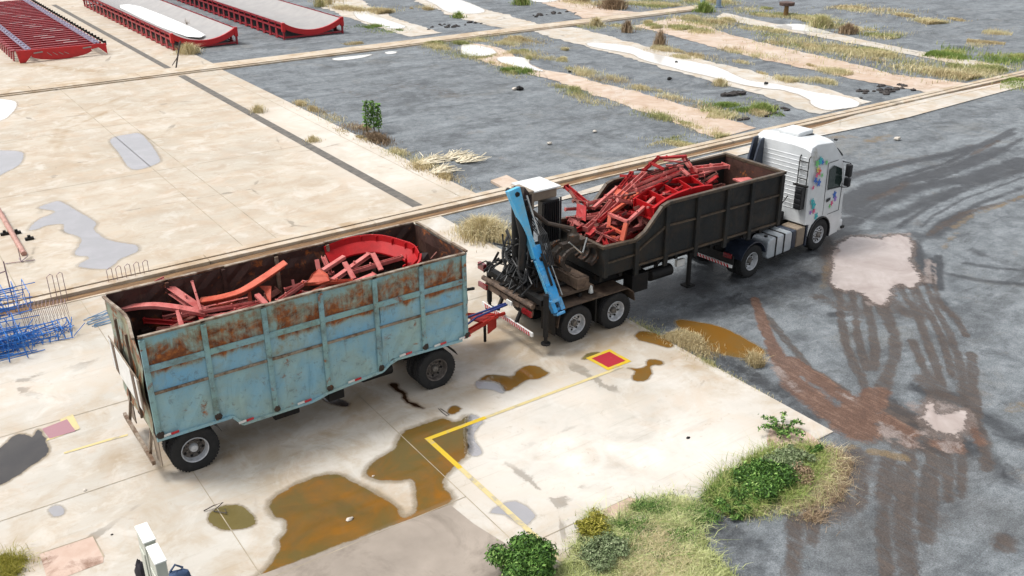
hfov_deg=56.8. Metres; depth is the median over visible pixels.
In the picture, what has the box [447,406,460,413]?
puddle
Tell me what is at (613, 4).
grass tuft
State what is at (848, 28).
grass tuft
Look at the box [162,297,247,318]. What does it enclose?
scrap bar
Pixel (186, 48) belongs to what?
grass tuft
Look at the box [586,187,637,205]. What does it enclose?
scrap bar
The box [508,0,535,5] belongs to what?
grass tuft
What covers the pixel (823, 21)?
grass tuft
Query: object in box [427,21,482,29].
rubble
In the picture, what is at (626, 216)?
scrap bar
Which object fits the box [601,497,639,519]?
paving patch
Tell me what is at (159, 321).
scrap bar
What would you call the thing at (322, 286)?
scrap bar
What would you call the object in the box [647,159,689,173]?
scrap bar
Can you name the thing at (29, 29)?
ribbed mould
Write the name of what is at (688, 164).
scrap bar
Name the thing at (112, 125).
joint
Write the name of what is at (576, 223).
scrap bar
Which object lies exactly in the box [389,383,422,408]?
puddle
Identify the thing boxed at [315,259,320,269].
scrap bar
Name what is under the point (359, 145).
joint
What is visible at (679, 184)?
scrap bar
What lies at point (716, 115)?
grass
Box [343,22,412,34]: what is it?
grass
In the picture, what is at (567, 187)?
scrap bar
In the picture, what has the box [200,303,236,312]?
scrap bar
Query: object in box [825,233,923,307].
puddle
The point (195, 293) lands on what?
scrap bar
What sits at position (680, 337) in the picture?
grass
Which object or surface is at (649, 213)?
curved scrap plate
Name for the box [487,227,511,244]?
grass tuft
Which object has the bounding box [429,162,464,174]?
dead branch
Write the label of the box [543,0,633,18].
paving strip
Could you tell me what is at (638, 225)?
scrap bar
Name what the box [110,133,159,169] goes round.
puddle
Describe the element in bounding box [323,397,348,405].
puddle
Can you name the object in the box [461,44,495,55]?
puddle
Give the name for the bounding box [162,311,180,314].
scrap bar
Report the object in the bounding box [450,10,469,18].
grass tuft
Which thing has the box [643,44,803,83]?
grass
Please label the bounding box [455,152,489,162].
dead branch
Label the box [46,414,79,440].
road marking
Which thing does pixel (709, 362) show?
grass
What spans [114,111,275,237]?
joint
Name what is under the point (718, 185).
scrap bar
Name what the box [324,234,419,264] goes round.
curved scrap plate
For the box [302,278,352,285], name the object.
scrap bar
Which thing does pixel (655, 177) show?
scrap bar
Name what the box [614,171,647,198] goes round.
scrap bar
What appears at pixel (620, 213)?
scrap bar
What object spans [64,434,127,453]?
road marking
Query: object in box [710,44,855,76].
grass
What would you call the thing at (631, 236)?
scrap bar
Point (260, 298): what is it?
scrap bar
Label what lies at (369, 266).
scrap bar
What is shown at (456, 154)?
dead branch
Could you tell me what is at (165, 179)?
joint
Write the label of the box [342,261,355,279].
scrap bar
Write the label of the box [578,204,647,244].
scrap bottom layer
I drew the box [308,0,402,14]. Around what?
grass
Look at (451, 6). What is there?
puddle
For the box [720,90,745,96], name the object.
rubble
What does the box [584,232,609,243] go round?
scrap bar
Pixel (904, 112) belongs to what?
paving strip
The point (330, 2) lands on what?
grass tuft
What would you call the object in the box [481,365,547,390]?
puddle
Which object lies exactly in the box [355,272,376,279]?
scrap bar
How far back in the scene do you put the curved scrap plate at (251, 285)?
21.24 m
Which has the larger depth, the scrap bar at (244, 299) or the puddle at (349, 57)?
the puddle at (349, 57)
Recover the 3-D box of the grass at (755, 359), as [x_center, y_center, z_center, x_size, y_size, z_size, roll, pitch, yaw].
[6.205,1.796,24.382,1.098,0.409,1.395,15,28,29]
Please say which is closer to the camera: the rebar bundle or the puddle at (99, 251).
the rebar bundle
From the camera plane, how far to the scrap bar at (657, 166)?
27.34 m
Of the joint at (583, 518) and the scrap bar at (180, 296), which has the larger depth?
the scrap bar at (180, 296)
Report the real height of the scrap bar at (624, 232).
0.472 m
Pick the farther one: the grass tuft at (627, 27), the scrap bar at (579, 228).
the grass tuft at (627, 27)
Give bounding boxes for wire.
[203,502,226,513]
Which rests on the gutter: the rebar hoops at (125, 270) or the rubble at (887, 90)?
the rebar hoops at (125, 270)
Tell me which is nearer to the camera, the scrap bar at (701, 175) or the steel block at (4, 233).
the scrap bar at (701, 175)
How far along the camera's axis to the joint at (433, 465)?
20.39 m
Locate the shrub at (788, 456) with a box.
[761,443,817,472]
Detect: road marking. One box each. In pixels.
[42,419,74,438]
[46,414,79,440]
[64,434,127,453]
[425,416,486,440]
[428,439,461,468]
[458,467,563,561]
[484,366,622,417]
[587,349,630,369]
[592,352,624,366]
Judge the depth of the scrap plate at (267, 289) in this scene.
21.31 m
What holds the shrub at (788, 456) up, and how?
on the ground at (859, 374)
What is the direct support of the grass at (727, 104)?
on the ground at (859, 374)
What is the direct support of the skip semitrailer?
on the concrete apron
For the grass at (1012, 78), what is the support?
on the ground at (859, 374)
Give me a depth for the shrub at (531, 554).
17.01 m
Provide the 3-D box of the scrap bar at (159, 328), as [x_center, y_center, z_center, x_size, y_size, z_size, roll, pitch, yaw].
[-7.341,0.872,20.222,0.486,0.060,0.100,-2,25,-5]
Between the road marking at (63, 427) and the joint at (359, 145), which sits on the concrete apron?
the road marking at (63, 427)
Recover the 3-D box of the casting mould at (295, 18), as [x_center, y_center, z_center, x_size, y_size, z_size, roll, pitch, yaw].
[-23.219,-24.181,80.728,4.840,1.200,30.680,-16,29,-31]
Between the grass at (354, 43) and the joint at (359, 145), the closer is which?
the joint at (359, 145)
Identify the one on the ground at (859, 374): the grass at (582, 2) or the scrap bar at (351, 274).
the grass at (582, 2)
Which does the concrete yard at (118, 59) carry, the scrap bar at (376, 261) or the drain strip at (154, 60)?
the drain strip at (154, 60)
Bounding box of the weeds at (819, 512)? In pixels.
[788,440,864,535]
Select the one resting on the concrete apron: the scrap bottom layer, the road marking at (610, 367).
the road marking at (610, 367)
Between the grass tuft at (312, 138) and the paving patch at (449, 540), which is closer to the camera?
the paving patch at (449, 540)
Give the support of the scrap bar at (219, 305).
on the scrap bar at (222, 311)
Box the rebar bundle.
[83,310,110,327]
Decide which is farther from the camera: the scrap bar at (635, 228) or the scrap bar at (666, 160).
the scrap bar at (666, 160)
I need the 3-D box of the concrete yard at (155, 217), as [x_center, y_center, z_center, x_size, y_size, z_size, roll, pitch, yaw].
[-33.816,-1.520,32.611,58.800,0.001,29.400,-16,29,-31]
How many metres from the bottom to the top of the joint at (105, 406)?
0.001 m
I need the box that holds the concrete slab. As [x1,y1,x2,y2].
[491,175,516,187]
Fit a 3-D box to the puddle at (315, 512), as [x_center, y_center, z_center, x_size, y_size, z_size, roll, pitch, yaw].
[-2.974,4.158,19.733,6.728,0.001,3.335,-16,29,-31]
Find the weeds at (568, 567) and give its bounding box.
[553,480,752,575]
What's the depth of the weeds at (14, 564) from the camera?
17.60 m
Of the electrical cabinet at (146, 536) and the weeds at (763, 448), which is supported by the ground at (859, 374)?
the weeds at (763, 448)
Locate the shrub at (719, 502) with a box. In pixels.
[712,485,788,520]
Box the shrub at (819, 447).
[804,443,823,455]
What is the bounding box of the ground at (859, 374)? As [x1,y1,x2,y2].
[85,0,1023,575]
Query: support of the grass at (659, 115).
on the ground at (859, 374)
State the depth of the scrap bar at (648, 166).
27.49 m
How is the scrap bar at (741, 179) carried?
on the scrap bottom layer
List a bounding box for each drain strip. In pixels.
[52,5,170,67]
[179,75,421,206]
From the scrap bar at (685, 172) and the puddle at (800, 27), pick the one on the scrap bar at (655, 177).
the scrap bar at (685, 172)
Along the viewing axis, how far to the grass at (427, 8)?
81.55 m
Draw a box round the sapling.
[361,100,382,133]
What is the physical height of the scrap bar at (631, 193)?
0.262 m
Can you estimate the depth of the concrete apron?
21.29 m
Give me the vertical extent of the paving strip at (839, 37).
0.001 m
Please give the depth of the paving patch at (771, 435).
21.33 m
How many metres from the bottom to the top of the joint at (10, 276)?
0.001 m
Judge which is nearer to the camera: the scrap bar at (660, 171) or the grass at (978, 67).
the scrap bar at (660, 171)
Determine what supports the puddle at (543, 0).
on the paving strip at (585, 11)
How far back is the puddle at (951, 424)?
21.99 m
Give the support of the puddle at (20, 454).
on the concrete apron
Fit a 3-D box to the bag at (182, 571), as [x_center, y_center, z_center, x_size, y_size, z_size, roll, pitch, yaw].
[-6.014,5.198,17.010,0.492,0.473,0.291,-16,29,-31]
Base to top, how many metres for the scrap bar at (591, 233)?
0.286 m
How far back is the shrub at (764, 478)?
19.49 m
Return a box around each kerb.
[0,5,697,96]
[0,70,1023,318]
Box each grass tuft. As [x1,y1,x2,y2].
[170,41,206,55]
[239,102,268,113]
[302,134,325,142]
[311,0,328,7]
[325,0,332,4]
[440,210,511,252]
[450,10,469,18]
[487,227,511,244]
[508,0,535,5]
[586,15,604,26]
[592,0,636,9]
[616,19,636,32]
[652,26,669,45]
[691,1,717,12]
[711,77,731,86]
[741,100,781,116]
[803,13,838,28]
[834,22,858,34]
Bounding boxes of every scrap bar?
[139,327,153,334]
[142,317,193,324]
[155,276,208,313]
[156,326,173,330]
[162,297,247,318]
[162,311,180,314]
[172,315,197,325]
[174,298,238,319]
[181,300,256,317]
[190,280,201,308]
[192,312,225,320]
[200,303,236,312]
[223,301,260,313]
[254,293,267,303]
[257,286,280,300]
[275,280,306,300]
[284,271,334,291]
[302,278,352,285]
[311,284,331,290]
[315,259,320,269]
[321,255,345,271]
[321,256,332,274]
[329,252,371,279]
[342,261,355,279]
[352,254,402,273]
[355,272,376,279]
[366,255,391,261]
[370,252,383,270]
[563,184,589,205]
[564,205,602,211]
[567,216,596,235]
[568,189,580,204]
[571,199,605,204]
[576,224,585,231]
[577,214,594,221]
[582,200,619,231]
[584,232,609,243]
[585,223,600,237]
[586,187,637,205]
[591,186,617,209]
[592,200,611,222]
[594,230,618,241]
[596,219,611,242]
[596,227,631,229]
[597,202,620,223]
[599,229,616,235]
[601,236,608,244]
[603,218,621,225]
[604,225,622,234]
[606,215,611,233]
[607,212,628,223]
[607,225,620,234]
[610,191,638,213]
[612,215,629,219]
[613,191,635,199]
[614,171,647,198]
[614,209,632,214]
[616,198,632,203]
[616,230,641,239]
[618,171,633,188]
[620,174,649,177]
[620,223,628,240]
[621,225,645,231]
[626,196,655,223]
[626,219,649,236]
[633,166,678,187]
[635,171,681,191]
[635,174,668,182]
[637,216,647,224]
[642,155,660,171]
[642,194,649,200]
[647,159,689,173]
[648,161,664,169]
[651,168,668,174]
[653,168,683,181]
[655,183,705,185]
[656,154,686,158]
[657,178,672,192]
[663,159,682,162]
[673,173,703,178]
[676,171,704,178]
[677,164,689,175]
[681,158,691,167]
[692,162,729,172]
[699,169,720,173]
[700,171,717,182]
[704,175,718,184]
[713,183,725,187]
[733,177,751,181]
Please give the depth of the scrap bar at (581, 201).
26.82 m
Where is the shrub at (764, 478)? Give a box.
[727,457,800,499]
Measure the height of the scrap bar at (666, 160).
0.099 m
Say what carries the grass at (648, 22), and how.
on the ground at (859, 374)
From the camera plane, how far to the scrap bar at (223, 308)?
20.81 m
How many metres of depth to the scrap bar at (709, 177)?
27.83 m
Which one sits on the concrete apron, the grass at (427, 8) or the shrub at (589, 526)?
the shrub at (589, 526)
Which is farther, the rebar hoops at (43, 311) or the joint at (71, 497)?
the rebar hoops at (43, 311)
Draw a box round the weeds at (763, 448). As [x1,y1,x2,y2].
[681,427,843,522]
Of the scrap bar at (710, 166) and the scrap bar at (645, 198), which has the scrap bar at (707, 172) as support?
the scrap bar at (710, 166)
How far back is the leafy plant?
21.46 m
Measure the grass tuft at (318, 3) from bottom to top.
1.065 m
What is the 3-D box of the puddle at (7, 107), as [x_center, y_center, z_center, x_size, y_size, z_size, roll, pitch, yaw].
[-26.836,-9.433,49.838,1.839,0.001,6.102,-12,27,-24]
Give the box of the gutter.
[0,76,1023,316]
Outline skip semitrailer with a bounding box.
[477,152,786,345]
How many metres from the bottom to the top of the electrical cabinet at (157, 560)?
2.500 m
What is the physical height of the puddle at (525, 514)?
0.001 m
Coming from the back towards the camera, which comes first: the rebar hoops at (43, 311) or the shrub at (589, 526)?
the rebar hoops at (43, 311)
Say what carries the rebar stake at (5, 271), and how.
on the gutter
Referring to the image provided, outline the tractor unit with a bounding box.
[686,125,852,277]
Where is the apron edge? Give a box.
[15,216,832,569]
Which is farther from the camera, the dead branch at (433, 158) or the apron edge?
the dead branch at (433, 158)
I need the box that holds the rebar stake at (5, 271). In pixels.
[0,261,15,311]
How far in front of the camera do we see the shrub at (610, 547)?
17.54 m
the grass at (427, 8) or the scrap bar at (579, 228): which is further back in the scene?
the grass at (427, 8)
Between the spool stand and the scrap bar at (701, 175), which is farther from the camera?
the spool stand
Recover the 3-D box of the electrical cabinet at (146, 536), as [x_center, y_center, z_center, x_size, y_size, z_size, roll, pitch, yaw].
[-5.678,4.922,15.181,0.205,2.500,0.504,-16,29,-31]
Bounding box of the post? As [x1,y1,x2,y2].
[714,0,722,7]
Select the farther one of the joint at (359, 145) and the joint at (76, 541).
the joint at (359, 145)
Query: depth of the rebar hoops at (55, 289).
27.78 m
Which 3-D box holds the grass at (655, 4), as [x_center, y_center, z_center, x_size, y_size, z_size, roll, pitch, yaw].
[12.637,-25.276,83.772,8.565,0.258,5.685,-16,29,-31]
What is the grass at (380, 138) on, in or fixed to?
on the ground at (859, 374)
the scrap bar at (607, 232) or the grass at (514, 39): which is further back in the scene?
the grass at (514, 39)
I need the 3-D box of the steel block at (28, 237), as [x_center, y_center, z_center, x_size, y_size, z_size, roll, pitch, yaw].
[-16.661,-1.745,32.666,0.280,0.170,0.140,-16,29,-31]
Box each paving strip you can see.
[321,0,441,36]
[414,0,566,32]
[468,43,756,136]
[534,81,1023,206]
[536,27,876,113]
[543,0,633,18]
[636,17,963,91]
[717,13,1013,68]
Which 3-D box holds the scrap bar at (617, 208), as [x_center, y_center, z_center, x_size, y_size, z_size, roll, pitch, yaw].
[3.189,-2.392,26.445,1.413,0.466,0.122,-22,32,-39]
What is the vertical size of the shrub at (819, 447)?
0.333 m
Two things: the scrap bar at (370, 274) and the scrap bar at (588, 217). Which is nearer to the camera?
the scrap bar at (370, 274)
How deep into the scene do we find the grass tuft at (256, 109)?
48.74 m
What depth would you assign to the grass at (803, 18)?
75.15 m
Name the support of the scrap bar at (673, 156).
on the scrap bar at (648, 166)
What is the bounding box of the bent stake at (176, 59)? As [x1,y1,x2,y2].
[172,41,180,67]
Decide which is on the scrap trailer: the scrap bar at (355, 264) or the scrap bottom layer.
the scrap bar at (355, 264)
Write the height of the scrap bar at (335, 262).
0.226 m
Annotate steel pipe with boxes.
[0,208,26,255]
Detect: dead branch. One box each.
[417,151,452,164]
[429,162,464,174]
[442,149,473,160]
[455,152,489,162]
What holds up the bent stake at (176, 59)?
on the concrete yard at (118, 59)
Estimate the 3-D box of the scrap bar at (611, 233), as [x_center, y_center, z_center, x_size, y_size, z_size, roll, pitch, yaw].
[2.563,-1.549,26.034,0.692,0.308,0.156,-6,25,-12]
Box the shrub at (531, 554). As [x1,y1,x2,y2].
[483,528,561,575]
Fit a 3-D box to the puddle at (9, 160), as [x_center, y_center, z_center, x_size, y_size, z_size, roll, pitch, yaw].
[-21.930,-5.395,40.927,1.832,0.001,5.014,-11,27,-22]
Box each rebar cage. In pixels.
[0,279,38,322]
[0,309,44,361]
[0,317,84,353]
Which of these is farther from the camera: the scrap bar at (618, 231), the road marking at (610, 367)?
the scrap bar at (618, 231)
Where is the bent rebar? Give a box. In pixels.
[5,248,34,263]
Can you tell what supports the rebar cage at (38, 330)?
on the concrete apron
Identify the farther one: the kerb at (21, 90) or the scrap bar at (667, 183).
the kerb at (21, 90)
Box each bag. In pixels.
[134,559,144,575]
[169,564,190,575]
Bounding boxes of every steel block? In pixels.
[0,230,9,235]
[14,229,20,234]
[25,235,33,240]
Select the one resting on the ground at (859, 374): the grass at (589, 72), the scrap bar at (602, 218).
the grass at (589, 72)
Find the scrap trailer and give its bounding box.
[102,221,507,471]
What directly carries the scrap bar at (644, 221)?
on the scrap bar at (635, 228)
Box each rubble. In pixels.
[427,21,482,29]
[533,11,575,16]
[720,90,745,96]
[737,104,789,120]
[856,83,915,97]
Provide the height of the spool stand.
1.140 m
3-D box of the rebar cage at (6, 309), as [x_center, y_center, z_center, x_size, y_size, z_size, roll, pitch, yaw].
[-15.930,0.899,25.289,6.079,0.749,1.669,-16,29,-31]
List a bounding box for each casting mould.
[83,0,237,50]
[177,0,343,39]
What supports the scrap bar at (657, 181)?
on the curved scrap plate at (649, 213)
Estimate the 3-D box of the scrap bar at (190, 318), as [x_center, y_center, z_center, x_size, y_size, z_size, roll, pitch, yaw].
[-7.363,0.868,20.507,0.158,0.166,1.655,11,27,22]
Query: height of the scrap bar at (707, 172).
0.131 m
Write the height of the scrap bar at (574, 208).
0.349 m
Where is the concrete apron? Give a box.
[0,217,826,575]
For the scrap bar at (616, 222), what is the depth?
25.85 m
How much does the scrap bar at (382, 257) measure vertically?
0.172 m
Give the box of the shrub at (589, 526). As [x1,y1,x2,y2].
[575,507,613,537]
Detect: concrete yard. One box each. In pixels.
[0,0,211,88]
[0,70,473,301]
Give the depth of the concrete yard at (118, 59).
61.79 m
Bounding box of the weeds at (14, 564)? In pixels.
[0,535,45,575]
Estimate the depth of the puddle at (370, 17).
75.96 m
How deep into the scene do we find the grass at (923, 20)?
77.38 m
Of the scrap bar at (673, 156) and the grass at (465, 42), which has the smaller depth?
the scrap bar at (673, 156)
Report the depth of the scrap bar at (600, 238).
25.66 m
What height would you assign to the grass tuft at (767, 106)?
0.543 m
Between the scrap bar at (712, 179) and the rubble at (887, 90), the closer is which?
the scrap bar at (712, 179)
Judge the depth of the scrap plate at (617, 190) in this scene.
26.60 m
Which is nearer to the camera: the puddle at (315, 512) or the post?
the puddle at (315, 512)
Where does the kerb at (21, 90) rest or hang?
on the ground at (859, 374)
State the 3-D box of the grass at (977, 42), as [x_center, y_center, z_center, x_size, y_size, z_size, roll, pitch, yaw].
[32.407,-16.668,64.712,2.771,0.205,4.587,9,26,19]
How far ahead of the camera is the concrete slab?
37.97 m
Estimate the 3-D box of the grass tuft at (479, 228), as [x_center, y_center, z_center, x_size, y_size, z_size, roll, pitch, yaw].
[-0.940,-2.186,32.717,3.255,0.751,3.005,-16,29,-31]
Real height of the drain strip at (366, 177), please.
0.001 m
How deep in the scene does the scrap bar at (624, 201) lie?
26.08 m
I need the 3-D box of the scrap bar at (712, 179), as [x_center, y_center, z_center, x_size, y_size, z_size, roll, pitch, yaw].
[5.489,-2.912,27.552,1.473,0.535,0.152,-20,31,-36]
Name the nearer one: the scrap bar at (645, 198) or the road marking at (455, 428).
the road marking at (455, 428)
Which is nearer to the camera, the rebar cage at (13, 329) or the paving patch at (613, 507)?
the paving patch at (613, 507)
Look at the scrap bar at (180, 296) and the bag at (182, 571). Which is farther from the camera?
the scrap bar at (180, 296)
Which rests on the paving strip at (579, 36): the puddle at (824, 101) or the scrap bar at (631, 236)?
the puddle at (824, 101)
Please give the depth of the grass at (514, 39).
67.08 m
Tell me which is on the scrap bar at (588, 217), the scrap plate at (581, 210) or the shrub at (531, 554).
the scrap plate at (581, 210)
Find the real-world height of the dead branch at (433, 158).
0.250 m
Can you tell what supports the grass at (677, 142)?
on the ground at (859, 374)
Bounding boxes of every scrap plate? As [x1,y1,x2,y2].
[121,302,205,316]
[176,310,183,324]
[199,260,287,304]
[248,286,271,301]
[308,269,329,284]
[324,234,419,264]
[403,253,421,266]
[576,204,586,221]
[614,188,628,199]
[633,175,712,219]
[689,166,704,173]
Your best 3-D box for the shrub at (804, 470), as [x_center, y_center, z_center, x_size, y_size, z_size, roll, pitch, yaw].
[5.960,3.903,19.819,0.797,0.396,0.731,4,25,9]
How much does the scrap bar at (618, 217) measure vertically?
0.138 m
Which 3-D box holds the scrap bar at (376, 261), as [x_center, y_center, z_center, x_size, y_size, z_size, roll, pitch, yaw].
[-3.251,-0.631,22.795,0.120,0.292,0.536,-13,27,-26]
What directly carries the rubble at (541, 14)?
on the ground at (859, 374)
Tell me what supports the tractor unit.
on the ground at (859, 374)
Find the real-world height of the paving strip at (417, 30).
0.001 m
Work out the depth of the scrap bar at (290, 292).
21.55 m
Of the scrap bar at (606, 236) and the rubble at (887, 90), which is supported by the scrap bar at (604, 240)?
the scrap bar at (606, 236)
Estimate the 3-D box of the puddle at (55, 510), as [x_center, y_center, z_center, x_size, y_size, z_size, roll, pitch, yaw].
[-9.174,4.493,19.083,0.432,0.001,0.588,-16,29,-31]
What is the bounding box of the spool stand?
[779,1,794,15]
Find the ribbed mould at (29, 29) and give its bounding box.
[0,0,107,62]
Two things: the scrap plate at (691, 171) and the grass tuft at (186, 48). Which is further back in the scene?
the grass tuft at (186, 48)
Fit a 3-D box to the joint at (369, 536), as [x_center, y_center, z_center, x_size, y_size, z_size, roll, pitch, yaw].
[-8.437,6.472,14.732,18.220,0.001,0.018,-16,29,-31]
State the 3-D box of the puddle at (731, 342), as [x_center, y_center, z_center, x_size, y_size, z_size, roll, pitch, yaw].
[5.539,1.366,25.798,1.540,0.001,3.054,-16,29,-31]
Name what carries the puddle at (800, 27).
on the paving strip at (839, 37)
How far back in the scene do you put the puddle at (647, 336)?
25.74 m
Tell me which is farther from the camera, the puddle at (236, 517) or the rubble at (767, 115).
the rubble at (767, 115)
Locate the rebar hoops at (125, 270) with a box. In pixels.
[106,260,148,281]
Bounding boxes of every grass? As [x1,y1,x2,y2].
[291,99,480,194]
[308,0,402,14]
[337,122,402,147]
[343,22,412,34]
[343,41,362,45]
[410,4,435,10]
[418,39,516,66]
[442,54,731,138]
[450,35,509,48]
[460,48,574,69]
[482,30,569,50]
[497,64,541,76]
[501,40,769,120]
[549,0,639,9]
[574,19,664,31]
[626,0,694,9]
[626,130,722,151]
[629,316,781,400]
[631,12,1022,86]
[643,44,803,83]
[657,325,732,359]
[667,0,743,7]
[691,93,784,119]
[706,109,736,119]
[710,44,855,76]
[712,2,912,39]
[740,346,773,368]
[792,74,843,86]
[806,3,971,24]
[920,43,1023,67]
[964,38,1004,50]
[981,28,1012,36]
[1000,73,1023,91]
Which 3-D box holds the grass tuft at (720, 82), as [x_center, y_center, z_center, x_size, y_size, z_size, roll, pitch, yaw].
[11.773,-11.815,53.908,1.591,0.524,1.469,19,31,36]
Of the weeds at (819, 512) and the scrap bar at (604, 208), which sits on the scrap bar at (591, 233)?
the scrap bar at (604, 208)
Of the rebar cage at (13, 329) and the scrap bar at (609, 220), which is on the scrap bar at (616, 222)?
the scrap bar at (609, 220)
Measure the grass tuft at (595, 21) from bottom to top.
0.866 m
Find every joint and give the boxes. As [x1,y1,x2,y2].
[0,256,20,294]
[1,464,169,520]
[2,295,484,436]
[3,108,229,141]
[3,145,301,197]
[40,536,103,556]
[61,90,242,245]
[80,300,261,575]
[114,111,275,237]
[265,98,460,196]
[276,496,465,575]
[349,386,510,538]
[542,496,631,537]
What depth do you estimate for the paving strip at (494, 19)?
76.17 m
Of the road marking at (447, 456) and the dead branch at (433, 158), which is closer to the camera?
the road marking at (447, 456)
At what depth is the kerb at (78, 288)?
35.00 m
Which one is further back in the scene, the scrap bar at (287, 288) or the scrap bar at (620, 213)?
the scrap bar at (620, 213)
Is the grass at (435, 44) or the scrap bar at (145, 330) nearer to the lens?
the scrap bar at (145, 330)
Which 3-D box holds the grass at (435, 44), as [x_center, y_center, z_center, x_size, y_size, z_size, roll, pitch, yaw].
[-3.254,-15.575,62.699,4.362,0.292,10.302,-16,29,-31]
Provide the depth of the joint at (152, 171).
39.66 m
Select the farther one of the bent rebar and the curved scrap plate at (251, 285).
the bent rebar
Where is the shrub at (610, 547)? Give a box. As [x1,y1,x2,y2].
[577,531,631,575]
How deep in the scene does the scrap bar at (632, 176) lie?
27.37 m
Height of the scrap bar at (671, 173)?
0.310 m
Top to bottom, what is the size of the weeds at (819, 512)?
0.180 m
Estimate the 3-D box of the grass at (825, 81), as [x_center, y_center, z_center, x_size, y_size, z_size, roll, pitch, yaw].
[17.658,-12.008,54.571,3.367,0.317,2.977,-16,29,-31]
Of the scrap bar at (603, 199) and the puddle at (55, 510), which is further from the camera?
the scrap bar at (603, 199)
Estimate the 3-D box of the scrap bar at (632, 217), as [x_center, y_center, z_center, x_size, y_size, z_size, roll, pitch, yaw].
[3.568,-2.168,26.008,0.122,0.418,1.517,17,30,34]
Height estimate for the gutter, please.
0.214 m
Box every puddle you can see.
[0,99,16,120]
[0,150,23,174]
[0,430,48,484]
[29,201,138,268]
[49,505,64,516]
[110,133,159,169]
[208,505,255,529]
[261,416,469,573]
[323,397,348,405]
[333,54,371,59]
[354,11,405,28]
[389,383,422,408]
[427,0,484,13]
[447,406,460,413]
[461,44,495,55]
[467,414,482,455]
[476,381,504,392]
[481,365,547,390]
[491,501,534,524]
[497,56,542,70]
[532,0,556,1]
[582,352,599,359]
[587,42,859,109]
[630,359,662,380]
[635,331,672,347]
[675,319,763,357]
[776,24,831,33]
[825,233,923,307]
[915,398,974,439]
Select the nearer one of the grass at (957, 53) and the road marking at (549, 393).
the road marking at (549, 393)
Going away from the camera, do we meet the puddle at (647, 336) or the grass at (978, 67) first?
the puddle at (647, 336)
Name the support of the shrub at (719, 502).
on the ground at (859, 374)
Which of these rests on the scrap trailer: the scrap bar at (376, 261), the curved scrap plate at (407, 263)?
the curved scrap plate at (407, 263)
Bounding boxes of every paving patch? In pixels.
[40,536,103,575]
[258,505,513,575]
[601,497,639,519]
[767,424,818,448]
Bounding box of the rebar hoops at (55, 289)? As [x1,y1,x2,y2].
[46,272,67,304]
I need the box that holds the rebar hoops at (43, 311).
[18,299,69,330]
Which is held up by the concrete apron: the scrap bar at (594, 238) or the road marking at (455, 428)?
the road marking at (455, 428)
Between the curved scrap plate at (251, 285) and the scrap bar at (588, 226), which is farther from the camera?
the scrap bar at (588, 226)
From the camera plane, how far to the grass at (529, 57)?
61.83 m
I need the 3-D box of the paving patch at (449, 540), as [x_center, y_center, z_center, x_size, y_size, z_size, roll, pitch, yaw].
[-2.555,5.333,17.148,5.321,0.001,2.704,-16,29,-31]
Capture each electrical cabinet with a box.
[135,522,155,575]
[146,543,168,575]
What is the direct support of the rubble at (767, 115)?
on the ground at (859, 374)
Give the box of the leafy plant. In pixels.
[757,411,805,440]
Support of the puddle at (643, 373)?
on the concrete apron
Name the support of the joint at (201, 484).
on the concrete apron
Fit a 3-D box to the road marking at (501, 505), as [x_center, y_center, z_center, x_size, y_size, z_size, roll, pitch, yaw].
[-0.083,4.479,18.981,0.120,0.001,3.600,-16,29,-31]
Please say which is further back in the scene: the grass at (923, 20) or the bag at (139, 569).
the grass at (923, 20)
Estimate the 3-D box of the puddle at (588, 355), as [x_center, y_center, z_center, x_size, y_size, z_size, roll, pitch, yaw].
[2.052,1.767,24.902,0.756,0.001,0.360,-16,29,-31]
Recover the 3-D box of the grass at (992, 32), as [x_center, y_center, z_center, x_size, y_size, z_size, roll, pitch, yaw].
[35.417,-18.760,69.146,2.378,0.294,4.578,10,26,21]
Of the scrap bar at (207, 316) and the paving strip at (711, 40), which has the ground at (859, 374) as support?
the paving strip at (711, 40)
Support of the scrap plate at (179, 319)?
on the scrap bar at (159, 328)
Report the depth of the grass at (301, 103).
41.83 m
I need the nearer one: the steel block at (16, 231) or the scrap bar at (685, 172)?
the scrap bar at (685, 172)
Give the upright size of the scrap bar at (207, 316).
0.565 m
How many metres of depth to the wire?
19.03 m
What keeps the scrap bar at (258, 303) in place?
on the scrap bar at (207, 316)
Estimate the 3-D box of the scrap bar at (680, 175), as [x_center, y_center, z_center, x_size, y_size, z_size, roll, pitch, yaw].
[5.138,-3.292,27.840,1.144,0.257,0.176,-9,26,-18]
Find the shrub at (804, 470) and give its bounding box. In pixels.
[792,461,817,487]
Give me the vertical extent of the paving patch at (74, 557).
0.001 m
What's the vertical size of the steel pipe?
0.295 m
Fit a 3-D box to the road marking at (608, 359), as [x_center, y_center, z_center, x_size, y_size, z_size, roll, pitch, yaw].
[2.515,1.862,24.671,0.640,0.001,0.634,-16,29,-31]

